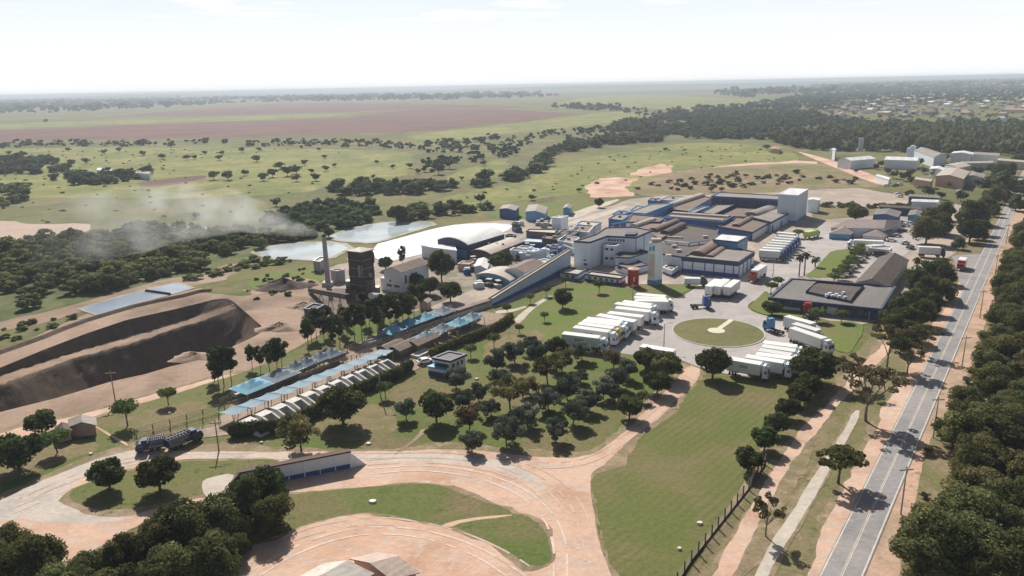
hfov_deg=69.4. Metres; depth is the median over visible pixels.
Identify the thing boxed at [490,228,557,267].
paved yard
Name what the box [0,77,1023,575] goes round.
ground
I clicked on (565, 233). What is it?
pipe rack
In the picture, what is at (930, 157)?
shed
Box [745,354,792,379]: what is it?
semi truck
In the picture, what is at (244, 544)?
thicket tree
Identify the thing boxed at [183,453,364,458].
tyre track
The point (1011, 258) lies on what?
thicket tree
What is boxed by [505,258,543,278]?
gabled shed
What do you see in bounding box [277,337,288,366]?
tall tree
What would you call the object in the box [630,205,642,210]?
works shed
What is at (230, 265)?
earth mound
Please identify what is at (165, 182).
ploughed strip
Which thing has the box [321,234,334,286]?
chimney
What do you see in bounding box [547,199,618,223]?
dirt track
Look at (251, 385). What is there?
shade canopy
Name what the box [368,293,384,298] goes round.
flue duct
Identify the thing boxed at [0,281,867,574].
lawn
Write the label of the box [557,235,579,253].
works shed
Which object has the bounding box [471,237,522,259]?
curved shed
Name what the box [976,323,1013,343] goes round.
thicket tree
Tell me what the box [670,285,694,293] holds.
bright lawn
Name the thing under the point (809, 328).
parked trailer
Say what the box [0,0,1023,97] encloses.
sky
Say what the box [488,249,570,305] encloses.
ramp wall
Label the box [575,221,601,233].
works shed
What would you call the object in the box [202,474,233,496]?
concrete slab
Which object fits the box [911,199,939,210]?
shed
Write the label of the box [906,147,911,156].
silo
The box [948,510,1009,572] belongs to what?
thicket tree
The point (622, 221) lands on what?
pipe rack
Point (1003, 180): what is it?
thicket tree
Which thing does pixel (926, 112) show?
town house
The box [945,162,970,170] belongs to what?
shed
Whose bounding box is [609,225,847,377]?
paved yard
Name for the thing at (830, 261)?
bright lawn
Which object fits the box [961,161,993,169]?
shed
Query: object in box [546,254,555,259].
works shed
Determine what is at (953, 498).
thicket tree
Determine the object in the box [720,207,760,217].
factory hall
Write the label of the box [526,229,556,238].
flat shed
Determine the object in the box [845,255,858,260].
clipped tree
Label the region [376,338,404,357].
timber shelter
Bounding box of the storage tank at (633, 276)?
[627,267,638,286]
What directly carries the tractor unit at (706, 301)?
on the paved yard at (822, 246)
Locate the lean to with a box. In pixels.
[420,244,456,261]
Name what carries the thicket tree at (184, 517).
on the ground at (106, 213)
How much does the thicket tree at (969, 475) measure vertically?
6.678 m
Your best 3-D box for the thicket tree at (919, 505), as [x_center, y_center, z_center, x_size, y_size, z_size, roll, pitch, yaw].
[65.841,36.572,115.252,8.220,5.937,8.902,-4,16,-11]
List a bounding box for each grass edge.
[0,363,706,575]
[0,370,243,433]
[58,457,278,516]
[253,482,555,570]
[591,375,794,558]
[709,325,903,575]
[756,410,858,575]
[791,281,958,575]
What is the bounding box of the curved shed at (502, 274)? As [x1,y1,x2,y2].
[475,266,517,286]
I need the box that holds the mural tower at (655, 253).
[647,238,662,285]
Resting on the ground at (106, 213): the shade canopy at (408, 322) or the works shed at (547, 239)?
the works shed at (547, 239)
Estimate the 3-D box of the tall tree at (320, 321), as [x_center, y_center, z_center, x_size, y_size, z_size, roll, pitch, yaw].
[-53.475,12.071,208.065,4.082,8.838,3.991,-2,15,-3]
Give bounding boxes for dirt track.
[0,271,238,331]
[0,374,235,436]
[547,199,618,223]
[568,206,626,224]
[713,340,889,575]
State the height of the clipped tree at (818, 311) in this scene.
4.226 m
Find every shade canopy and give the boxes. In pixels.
[218,406,248,421]
[229,377,275,400]
[236,399,265,416]
[255,393,281,409]
[259,367,300,389]
[270,387,297,401]
[285,360,309,379]
[286,381,312,395]
[299,356,320,375]
[301,375,327,389]
[310,351,334,370]
[316,369,341,382]
[324,347,345,365]
[330,364,354,376]
[344,359,367,372]
[358,354,380,363]
[371,349,393,361]
[377,324,406,340]
[394,317,423,331]
[412,311,438,328]
[412,330,440,342]
[428,305,457,322]
[430,322,454,333]
[446,317,471,334]
[461,311,484,322]
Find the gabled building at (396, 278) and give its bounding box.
[380,258,428,292]
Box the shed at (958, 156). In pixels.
[950,151,973,162]
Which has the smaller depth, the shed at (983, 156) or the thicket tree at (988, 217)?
the thicket tree at (988, 217)
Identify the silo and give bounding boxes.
[831,148,835,159]
[858,137,861,150]
[860,138,863,150]
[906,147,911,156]
[910,145,915,156]
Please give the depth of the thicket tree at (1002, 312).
208.05 m
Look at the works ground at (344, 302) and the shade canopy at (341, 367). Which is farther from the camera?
the works ground at (344, 302)
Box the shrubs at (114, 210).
[1,198,279,222]
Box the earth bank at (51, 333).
[0,289,211,354]
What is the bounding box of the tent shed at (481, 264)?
[474,257,489,273]
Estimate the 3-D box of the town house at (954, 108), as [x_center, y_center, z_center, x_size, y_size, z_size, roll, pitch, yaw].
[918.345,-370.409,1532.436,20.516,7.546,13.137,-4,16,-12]
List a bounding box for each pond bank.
[78,282,194,314]
[250,241,353,260]
[326,221,436,243]
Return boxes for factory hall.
[626,214,665,226]
[627,217,687,239]
[628,203,672,216]
[652,225,718,271]
[665,212,732,228]
[668,193,710,214]
[688,206,709,212]
[701,204,734,214]
[711,192,777,207]
[718,215,767,240]
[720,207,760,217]
[744,205,788,231]
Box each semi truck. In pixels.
[561,331,608,352]
[572,325,618,346]
[577,322,622,340]
[581,319,628,339]
[586,317,630,333]
[614,306,658,325]
[623,300,659,314]
[634,296,673,311]
[727,356,769,380]
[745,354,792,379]
[748,264,766,281]
[756,352,798,375]
[758,348,796,356]
[759,249,783,260]
[761,344,799,355]
[762,247,786,258]
[763,340,801,351]
[765,244,789,255]
[768,242,792,253]
[771,239,795,250]
[774,237,797,247]
[777,235,800,246]
[788,326,834,353]
[847,239,883,248]
[917,246,945,256]
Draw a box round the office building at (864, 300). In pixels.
[768,278,896,318]
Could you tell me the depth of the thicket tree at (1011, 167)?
524.73 m
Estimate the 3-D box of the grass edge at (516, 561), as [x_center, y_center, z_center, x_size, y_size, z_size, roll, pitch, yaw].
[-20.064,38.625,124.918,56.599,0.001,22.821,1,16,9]
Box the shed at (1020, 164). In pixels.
[997,158,1023,169]
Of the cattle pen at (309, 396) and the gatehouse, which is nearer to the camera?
the cattle pen at (309, 396)
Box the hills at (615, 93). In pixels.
[47,81,1023,104]
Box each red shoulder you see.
[807,282,961,575]
[864,198,1023,575]
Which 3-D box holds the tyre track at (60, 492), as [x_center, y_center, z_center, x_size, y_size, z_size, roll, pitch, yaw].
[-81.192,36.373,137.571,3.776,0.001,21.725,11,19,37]
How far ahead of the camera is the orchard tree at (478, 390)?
168.78 m
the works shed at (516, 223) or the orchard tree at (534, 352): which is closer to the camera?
the orchard tree at (534, 352)
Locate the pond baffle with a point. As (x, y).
(158, 292)
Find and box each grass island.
[69,459,276,509]
[227,483,551,565]
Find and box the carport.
[869,245,892,255]
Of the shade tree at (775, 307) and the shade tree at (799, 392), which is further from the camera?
the shade tree at (775, 307)
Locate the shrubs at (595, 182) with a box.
[466,145,794,197]
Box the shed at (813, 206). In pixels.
[807,197,820,212]
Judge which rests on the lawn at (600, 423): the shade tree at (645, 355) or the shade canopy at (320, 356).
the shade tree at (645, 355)
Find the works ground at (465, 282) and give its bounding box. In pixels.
[410,257,475,296]
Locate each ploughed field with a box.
[0,109,573,141]
[106,103,526,116]
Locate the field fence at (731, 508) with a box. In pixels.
[677,454,766,575]
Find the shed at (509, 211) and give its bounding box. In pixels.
[499,204,519,218]
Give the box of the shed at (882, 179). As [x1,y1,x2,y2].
[875,174,890,184]
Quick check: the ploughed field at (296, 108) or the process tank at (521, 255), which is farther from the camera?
the ploughed field at (296, 108)
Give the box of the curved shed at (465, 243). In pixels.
[437,226,504,259]
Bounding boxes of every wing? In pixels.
[615,249,647,263]
[615,260,647,274]
[662,263,679,276]
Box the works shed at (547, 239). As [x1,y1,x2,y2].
[542,234,566,247]
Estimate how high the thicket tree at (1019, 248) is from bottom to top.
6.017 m
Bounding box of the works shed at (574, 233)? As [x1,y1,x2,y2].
[557,229,578,236]
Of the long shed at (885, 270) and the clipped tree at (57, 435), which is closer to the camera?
the clipped tree at (57, 435)
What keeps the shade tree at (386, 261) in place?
on the ground at (106, 213)
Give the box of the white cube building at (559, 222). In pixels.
[551,215,567,231]
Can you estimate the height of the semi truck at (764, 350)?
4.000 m
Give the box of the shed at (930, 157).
[914,147,946,166]
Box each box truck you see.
[684,276,707,286]
[803,229,819,238]
[865,244,886,253]
[956,257,967,269]
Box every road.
[0,366,699,575]
[0,452,176,522]
[176,452,545,490]
[799,152,890,184]
[818,171,1023,575]
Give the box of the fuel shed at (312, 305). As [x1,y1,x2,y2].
[303,303,324,316]
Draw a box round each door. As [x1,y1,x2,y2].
[479,276,488,282]
[493,279,502,285]
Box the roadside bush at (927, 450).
[923,447,935,453]
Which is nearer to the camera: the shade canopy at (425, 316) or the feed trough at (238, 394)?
the feed trough at (238, 394)
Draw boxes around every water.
[82,283,191,313]
[257,242,347,259]
[329,222,430,241]
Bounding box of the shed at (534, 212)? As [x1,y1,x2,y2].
[525,204,547,221]
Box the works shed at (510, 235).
[505,233,516,237]
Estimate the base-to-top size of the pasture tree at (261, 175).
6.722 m
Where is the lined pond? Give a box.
[373,223,511,259]
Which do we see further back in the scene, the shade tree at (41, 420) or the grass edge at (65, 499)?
the shade tree at (41, 420)
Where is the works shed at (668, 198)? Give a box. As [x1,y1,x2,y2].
[659,195,685,202]
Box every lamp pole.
[377,355,386,396]
[663,322,671,346]
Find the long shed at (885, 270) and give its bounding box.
[855,253,908,286]
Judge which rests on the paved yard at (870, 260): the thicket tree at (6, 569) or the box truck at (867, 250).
the box truck at (867, 250)
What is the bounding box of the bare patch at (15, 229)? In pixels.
[0,221,89,239]
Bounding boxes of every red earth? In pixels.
[585,177,637,197]
[626,163,672,176]
[680,160,816,171]
[756,188,908,203]
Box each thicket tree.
[0,520,34,548]
[0,538,17,575]
[5,533,68,575]
[35,560,95,575]
[64,549,105,574]
[90,531,140,574]
[90,562,144,575]
[121,515,173,566]
[132,541,209,575]
[150,497,221,546]
[182,527,241,575]
[200,490,254,536]
[224,464,289,520]
[232,532,252,554]
[251,491,294,535]
[880,313,904,334]
[888,296,910,311]
[888,505,983,575]
[899,502,951,526]
[902,561,952,575]
[903,265,929,289]
[904,324,927,343]
[909,215,947,243]
[910,298,937,323]
[913,274,945,296]
[928,278,958,300]
[928,292,943,313]
[931,409,994,448]
[932,262,958,281]
[932,483,1010,530]
[935,214,955,234]
[936,257,949,262]
[937,201,956,217]
[940,462,1008,493]
[947,385,986,404]
[947,441,1006,477]
[947,537,1022,575]
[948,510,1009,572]
[949,399,994,414]
[951,237,965,248]
[954,210,972,223]
[956,432,1002,450]
[959,199,991,219]
[964,485,1012,527]
[965,361,1015,380]
[970,347,1012,367]
[972,365,1018,395]
[973,226,988,239]
[974,402,1023,448]
[975,209,992,220]
[975,333,1023,359]
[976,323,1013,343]
[978,195,991,200]
[980,174,993,186]
[981,184,1004,201]
[982,197,998,210]
[982,301,1022,322]
[982,394,1018,410]
[984,307,1018,328]
[988,204,1000,216]
[989,270,1023,293]
[989,283,1023,300]
[990,170,1018,190]
[990,473,1023,508]
[990,526,1023,575]
[991,162,1008,173]
[991,292,1023,305]
[994,447,1023,483]
[995,262,1021,273]
[997,388,1016,401]
[998,253,1023,264]
[1000,247,1023,256]
[1000,309,1023,332]
[1000,504,1023,530]
[1001,189,1013,201]
[1003,249,1016,254]
[1003,349,1023,377]
[1003,378,1023,390]
[1005,161,1017,175]
[1006,389,1023,409]
[1007,331,1023,356]
[1008,194,1023,210]
[1008,230,1023,247]
[1009,279,1023,297]
[1010,221,1023,239]
[1010,250,1023,255]
[1010,259,1023,265]
[1011,154,1023,159]
[1011,179,1023,193]
[1013,268,1023,277]
[1015,440,1023,452]
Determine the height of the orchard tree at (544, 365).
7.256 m
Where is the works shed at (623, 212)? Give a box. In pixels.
[613,210,628,214]
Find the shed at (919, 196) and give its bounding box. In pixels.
[908,194,940,204]
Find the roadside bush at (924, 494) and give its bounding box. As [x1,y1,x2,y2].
[918,491,930,498]
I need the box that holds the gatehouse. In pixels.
[427,350,466,376]
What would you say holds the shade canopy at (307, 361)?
on the pen ground at (208, 430)
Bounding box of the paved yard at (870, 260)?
[845,230,925,277]
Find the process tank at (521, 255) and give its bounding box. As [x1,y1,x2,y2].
[518,252,526,260]
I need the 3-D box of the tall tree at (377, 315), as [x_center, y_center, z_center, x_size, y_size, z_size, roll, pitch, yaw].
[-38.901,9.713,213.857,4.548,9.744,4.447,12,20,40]
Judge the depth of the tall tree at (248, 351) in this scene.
190.92 m
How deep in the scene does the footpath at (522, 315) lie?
236.96 m
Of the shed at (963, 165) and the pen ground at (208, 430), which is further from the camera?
the shed at (963, 165)
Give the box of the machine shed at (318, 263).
[313,256,323,271]
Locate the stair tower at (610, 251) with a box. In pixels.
[603,242,622,265]
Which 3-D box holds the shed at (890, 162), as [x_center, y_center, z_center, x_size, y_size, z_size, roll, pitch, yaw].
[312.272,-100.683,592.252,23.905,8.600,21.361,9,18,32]
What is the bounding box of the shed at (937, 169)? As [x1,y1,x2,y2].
[929,166,944,177]
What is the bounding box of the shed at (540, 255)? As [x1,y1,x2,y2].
[509,247,549,259]
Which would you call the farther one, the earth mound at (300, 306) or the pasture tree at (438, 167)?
the pasture tree at (438, 167)
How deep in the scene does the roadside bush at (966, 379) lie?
173.98 m
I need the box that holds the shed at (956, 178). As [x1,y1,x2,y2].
[935,168,969,189]
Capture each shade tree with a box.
[0,432,44,470]
[23,408,56,432]
[84,456,126,489]
[133,454,180,490]
[317,384,367,424]
[322,227,333,236]
[378,256,392,268]
[386,205,407,221]
[409,273,423,287]
[418,276,438,294]
[418,388,454,422]
[427,249,454,281]
[439,281,461,300]
[487,251,513,266]
[544,336,566,352]
[553,288,573,307]
[594,198,603,205]
[616,394,642,418]
[633,346,656,368]
[642,370,671,393]
[650,350,682,374]
[695,347,732,378]
[734,445,765,471]
[750,426,780,450]
[761,300,782,314]
[763,411,791,431]
[774,398,802,416]
[785,382,812,402]
[789,346,841,379]
[793,371,824,393]
[846,205,868,218]
[877,309,891,319]
[890,306,920,320]
[894,335,913,353]
[898,288,928,304]
[898,319,923,335]
[920,207,952,220]
[920,259,949,276]
[956,219,985,241]
[975,219,992,228]
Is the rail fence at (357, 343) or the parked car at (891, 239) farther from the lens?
the parked car at (891, 239)
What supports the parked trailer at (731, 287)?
on the paved yard at (822, 246)
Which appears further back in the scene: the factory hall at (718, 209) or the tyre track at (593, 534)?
the factory hall at (718, 209)
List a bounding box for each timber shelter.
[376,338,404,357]
[390,338,415,358]
[410,332,439,351]
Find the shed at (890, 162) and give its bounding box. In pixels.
[884,156,919,169]
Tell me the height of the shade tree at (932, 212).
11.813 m
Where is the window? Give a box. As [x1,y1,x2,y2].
[435,362,448,367]
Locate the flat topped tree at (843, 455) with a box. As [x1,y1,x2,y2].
[815,443,869,483]
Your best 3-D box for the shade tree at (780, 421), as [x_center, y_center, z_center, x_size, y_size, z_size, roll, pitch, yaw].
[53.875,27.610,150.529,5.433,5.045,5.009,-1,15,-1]
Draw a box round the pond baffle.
[145,289,170,294]
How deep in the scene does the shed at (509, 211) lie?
403.40 m
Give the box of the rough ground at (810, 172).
[631,163,878,196]
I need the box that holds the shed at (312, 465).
[228,448,366,496]
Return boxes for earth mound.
[167,351,208,362]
[218,263,241,268]
[254,322,298,332]
[283,302,312,310]
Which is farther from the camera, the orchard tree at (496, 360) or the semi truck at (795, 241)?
the semi truck at (795, 241)
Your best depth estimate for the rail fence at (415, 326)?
220.31 m
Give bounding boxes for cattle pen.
[239,416,269,437]
[254,409,279,419]
[270,403,295,416]
[285,396,309,410]
[299,390,319,404]
[313,384,332,394]
[326,379,348,386]
[339,373,360,385]
[351,368,373,379]
[363,363,384,374]
[374,358,396,369]
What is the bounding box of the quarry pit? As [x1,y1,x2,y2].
[0,299,261,411]
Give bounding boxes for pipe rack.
[512,249,556,260]
[551,227,577,238]
[551,244,573,254]
[611,214,647,226]
[665,239,709,245]
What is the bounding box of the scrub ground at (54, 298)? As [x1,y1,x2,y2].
[0,220,373,321]
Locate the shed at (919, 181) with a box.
[914,177,932,186]
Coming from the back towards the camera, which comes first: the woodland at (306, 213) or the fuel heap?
the woodland at (306, 213)
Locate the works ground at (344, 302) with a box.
[309,288,449,322]
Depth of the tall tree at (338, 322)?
205.17 m
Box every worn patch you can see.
[0,439,98,482]
[117,401,207,430]
[312,404,397,440]
[482,330,545,357]
[589,308,613,316]
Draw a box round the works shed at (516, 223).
[512,221,520,230]
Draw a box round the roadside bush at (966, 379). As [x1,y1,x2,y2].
[962,376,970,382]
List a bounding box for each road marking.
[820,170,1023,575]
[840,178,1023,575]
[842,210,1009,575]
[861,194,1021,575]
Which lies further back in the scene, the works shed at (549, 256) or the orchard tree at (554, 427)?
the works shed at (549, 256)
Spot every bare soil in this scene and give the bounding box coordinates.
[0,283,327,428]
[286,277,320,291]
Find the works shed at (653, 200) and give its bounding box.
[648,198,661,203]
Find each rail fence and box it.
[134,405,218,435]
[135,415,218,439]
[219,347,326,404]
[224,341,385,410]
[284,354,341,382]
[340,333,380,350]
[342,353,393,358]
[383,313,451,340]
[393,326,433,339]
[406,308,469,333]
[438,319,477,337]
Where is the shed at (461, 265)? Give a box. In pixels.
[457,260,474,270]
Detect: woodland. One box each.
[0,90,558,112]
[0,124,614,151]
[0,152,71,173]
[0,182,32,205]
[46,164,154,183]
[258,196,382,229]
[324,176,459,194]
[396,199,495,221]
[421,142,519,171]
[469,125,766,186]
[551,101,673,111]
[604,106,1023,153]
[635,85,1023,115]
[714,79,1023,96]
[804,91,1023,120]
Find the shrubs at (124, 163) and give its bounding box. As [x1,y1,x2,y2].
[0,148,313,197]
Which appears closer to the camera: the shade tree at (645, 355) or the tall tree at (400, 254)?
the shade tree at (645, 355)
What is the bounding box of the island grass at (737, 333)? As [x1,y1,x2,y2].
[673,318,763,345]
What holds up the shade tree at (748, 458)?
on the lawn at (600, 423)
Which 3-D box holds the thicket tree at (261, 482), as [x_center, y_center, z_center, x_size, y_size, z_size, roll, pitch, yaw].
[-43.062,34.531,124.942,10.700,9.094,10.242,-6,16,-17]
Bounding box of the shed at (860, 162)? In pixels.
[837,156,876,168]
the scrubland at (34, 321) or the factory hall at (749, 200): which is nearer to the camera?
the scrubland at (34, 321)
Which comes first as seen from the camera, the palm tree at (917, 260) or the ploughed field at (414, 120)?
the palm tree at (917, 260)
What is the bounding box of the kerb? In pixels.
[672,318,764,347]
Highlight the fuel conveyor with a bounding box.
[308,288,350,308]
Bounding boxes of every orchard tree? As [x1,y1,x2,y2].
[275,412,320,450]
[394,397,415,419]
[443,366,471,389]
[451,389,475,407]
[453,402,483,429]
[460,429,482,450]
[467,382,490,399]
[478,398,500,416]
[482,349,506,369]
[487,374,528,408]
[488,369,511,384]
[491,414,524,445]
[501,340,524,362]
[510,402,539,426]
[515,375,539,392]
[519,336,541,348]
[525,344,547,359]
[532,353,566,383]
[533,387,561,410]
[545,416,568,442]
[548,347,574,370]
[554,374,581,399]
[563,398,589,424]
[569,341,593,360]
[572,369,588,382]
[575,389,602,407]
[592,376,620,399]
[603,349,626,367]
[604,367,630,384]
[606,387,623,399]
[618,358,638,374]
[635,390,651,402]
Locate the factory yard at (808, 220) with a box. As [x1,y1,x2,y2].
[324,195,972,323]
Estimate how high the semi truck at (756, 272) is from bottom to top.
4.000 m
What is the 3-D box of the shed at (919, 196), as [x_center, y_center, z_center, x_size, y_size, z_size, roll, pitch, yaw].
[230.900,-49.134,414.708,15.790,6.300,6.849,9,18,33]
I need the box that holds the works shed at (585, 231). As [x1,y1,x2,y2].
[571,224,593,238]
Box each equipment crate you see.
[463,267,470,274]
[469,255,476,262]
[473,280,483,288]
[484,278,492,286]
[492,279,501,288]
[514,226,521,232]
[541,222,548,227]
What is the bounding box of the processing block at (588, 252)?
[573,227,651,268]
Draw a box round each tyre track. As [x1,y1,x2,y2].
[10,460,137,512]
[20,454,148,500]
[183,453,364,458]
[243,517,529,575]
[251,526,517,575]
[320,376,695,467]
[364,458,581,575]
[370,465,568,575]
[508,459,601,575]
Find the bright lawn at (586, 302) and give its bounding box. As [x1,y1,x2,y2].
[521,286,633,341]
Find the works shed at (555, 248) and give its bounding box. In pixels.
[549,244,561,254]
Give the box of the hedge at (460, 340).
[427,312,513,356]
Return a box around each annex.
[559,267,585,280]
[584,270,625,285]
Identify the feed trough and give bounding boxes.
[229,391,244,397]
[270,375,297,386]
[296,363,316,370]
[410,348,427,358]
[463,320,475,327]
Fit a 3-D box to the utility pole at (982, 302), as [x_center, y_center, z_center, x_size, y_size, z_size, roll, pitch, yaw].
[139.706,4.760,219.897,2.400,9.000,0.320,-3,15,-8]
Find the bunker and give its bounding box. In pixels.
[330,268,344,282]
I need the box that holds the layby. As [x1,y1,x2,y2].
[952,254,986,312]
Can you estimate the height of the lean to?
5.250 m
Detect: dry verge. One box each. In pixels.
[688,192,1023,575]
[900,247,1023,575]
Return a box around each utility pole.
[105,370,115,400]
[209,420,221,450]
[899,466,913,514]
[932,396,944,437]
[961,335,970,368]
[979,289,987,317]
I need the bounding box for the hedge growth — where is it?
[820,201,911,207]
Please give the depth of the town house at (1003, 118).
1174.75 m
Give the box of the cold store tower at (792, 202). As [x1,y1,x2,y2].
[777,188,808,222]
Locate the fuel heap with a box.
[255,277,318,292]
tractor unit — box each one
[690,295,711,308]
[762,317,784,334]
[803,302,811,318]
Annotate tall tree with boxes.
[205,347,214,379]
[207,356,224,388]
[209,345,228,386]
[223,346,237,383]
[244,344,255,368]
[252,346,264,370]
[260,340,271,372]
[267,337,285,366]
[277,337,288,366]
[299,315,314,349]
[306,316,315,340]
[309,307,320,337]
[314,315,326,345]
[319,305,331,335]
[323,316,336,347]
[332,314,345,346]
[337,304,345,313]
[339,309,350,337]
[344,301,358,338]
[353,303,366,338]
[357,292,366,323]
[361,299,375,330]
[370,305,384,335]
[374,293,384,319]
[376,298,385,326]
[382,294,396,324]
[390,292,397,314]
[390,298,404,322]
[397,246,405,260]
[397,292,405,320]
[401,294,414,316]
[406,283,420,316]
[416,284,428,309]
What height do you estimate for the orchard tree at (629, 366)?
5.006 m
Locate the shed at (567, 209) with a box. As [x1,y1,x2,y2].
[562,204,572,215]
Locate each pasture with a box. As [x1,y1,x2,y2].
[0,113,349,128]
[0,147,413,198]
[407,112,657,139]
[442,142,799,205]
[445,159,508,180]
[557,95,761,109]
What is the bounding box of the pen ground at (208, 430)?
[197,311,503,437]
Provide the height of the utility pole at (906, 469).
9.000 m
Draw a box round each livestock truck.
[135,434,164,453]
[162,427,203,449]
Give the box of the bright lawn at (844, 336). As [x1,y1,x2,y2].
[820,321,862,352]
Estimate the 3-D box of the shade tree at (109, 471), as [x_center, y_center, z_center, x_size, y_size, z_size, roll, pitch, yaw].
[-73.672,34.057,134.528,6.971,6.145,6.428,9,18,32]
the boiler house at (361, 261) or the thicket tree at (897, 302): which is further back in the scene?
the boiler house at (361, 261)
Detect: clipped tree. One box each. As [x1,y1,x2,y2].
[41,427,69,452]
[108,398,139,425]
[156,387,176,404]
[376,381,392,397]
[464,344,476,357]
[486,333,500,342]
[502,304,511,309]
[514,324,523,333]
[525,293,534,302]
[540,312,548,320]
[541,286,550,291]
[560,276,570,286]
[593,280,605,287]
[764,282,778,292]
[772,277,784,282]
[793,229,803,236]
[808,307,827,321]
[826,272,842,279]
[832,268,846,278]
[834,309,849,321]
[837,264,851,269]
[841,259,854,264]
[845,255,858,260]
[849,250,862,255]
[853,246,865,251]
[857,243,867,247]
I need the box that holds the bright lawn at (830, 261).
[807,247,853,276]
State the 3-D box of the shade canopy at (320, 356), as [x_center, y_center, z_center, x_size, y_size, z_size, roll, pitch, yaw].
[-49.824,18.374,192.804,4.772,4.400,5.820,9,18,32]
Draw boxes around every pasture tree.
[208,171,219,177]
[221,170,232,179]
[250,155,259,161]
[257,172,268,180]
[267,169,278,176]
[269,198,280,205]
[272,162,284,167]
[280,167,292,175]
[289,165,301,173]
[290,175,300,179]
[310,173,320,178]
[430,163,443,173]
[443,159,455,168]
[474,194,484,200]
[888,170,898,178]
[899,172,911,178]
[904,168,915,173]
[904,190,914,194]
[920,167,928,171]
[921,186,935,194]
[936,192,945,197]
[955,190,968,200]
[972,167,983,172]
[974,179,984,184]
[984,163,995,173]
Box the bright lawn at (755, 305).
[749,291,810,317]
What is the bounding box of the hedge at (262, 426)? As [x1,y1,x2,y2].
[227,359,414,436]
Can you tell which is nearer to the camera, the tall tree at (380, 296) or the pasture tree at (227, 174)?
the tall tree at (380, 296)
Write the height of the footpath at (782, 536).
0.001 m
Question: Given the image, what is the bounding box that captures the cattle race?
[361,298,491,347]
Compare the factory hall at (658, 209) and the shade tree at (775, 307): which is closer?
the shade tree at (775, 307)
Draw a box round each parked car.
[416,357,433,364]
[886,237,896,241]
[899,240,909,243]
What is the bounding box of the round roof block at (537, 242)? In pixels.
[523,238,544,248]
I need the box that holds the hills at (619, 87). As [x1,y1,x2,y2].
[7,78,1023,100]
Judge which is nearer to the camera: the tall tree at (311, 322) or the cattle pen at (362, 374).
the cattle pen at (362, 374)
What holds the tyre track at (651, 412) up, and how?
on the dirt road at (436, 557)
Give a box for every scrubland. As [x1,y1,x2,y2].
[0,219,317,307]
[0,313,77,340]
[182,255,291,278]
[246,267,315,299]
[634,173,858,189]
[707,169,801,184]
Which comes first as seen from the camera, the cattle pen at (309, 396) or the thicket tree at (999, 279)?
the cattle pen at (309, 396)
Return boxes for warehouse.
[681,241,754,277]
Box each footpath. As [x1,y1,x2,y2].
[515,296,551,322]
[708,328,724,332]
[717,319,732,328]
[755,410,859,575]
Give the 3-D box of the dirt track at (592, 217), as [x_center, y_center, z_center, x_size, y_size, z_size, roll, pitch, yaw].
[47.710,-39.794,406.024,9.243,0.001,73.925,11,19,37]
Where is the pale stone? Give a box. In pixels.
[369,499,376,503]
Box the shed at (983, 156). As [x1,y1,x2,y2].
[973,152,999,163]
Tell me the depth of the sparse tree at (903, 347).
179.10 m
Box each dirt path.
[96,426,127,444]
[395,429,425,453]
[442,515,511,526]
[495,306,525,313]
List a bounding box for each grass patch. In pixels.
[203,287,251,295]
[227,264,323,281]
[247,269,324,288]
[489,201,595,218]
[812,205,879,219]
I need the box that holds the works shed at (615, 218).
[608,213,629,226]
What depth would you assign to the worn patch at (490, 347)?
210.91 m
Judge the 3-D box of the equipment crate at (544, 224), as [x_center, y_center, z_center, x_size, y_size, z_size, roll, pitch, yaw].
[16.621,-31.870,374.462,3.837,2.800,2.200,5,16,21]
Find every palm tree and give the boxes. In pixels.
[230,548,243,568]
[795,254,805,275]
[800,251,810,275]
[810,256,820,266]
[912,257,922,264]
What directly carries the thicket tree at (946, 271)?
on the ground at (106, 213)
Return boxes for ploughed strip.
[138,176,206,186]
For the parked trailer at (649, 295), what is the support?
on the paved yard at (822, 246)
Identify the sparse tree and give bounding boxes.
[752,491,786,535]
[834,361,910,421]
[836,352,875,387]
[870,323,913,366]
[890,340,928,373]
[908,324,944,353]
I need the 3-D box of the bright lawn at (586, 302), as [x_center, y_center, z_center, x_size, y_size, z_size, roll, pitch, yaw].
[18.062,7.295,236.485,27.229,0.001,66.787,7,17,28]
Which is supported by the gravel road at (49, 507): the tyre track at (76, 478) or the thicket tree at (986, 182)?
the tyre track at (76, 478)
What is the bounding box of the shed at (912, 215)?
[907,209,921,222]
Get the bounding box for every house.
[54,422,72,442]
[68,414,96,436]
[135,171,151,179]
[301,560,374,575]
[345,247,380,301]
[349,552,419,575]
[418,297,431,310]
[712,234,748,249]
[771,146,780,153]
[828,225,854,239]
[831,219,902,236]
[836,112,845,115]
[846,108,856,111]
[859,109,871,113]
[862,229,893,239]
[872,208,901,219]
[879,204,920,215]
[882,111,892,115]
[886,103,896,106]
[899,107,908,110]
[921,110,935,114]
[925,105,934,108]
[938,115,949,119]
[943,103,952,106]
[949,107,961,110]
[960,111,973,114]
[979,105,988,108]
[994,116,1005,120]
[998,112,1008,116]
[1003,108,1023,112]
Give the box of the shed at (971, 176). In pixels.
[966,172,984,186]
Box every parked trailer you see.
[596,313,636,334]
[607,311,643,329]
[614,302,652,311]
[635,293,665,296]
[635,299,667,313]
[639,344,675,355]
[705,278,721,297]
[713,279,729,297]
[723,279,740,297]
[776,231,795,236]
[783,315,815,330]
[791,322,821,334]
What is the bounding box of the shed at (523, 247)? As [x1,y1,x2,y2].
[516,245,532,249]
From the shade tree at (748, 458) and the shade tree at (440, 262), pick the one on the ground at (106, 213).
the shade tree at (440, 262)

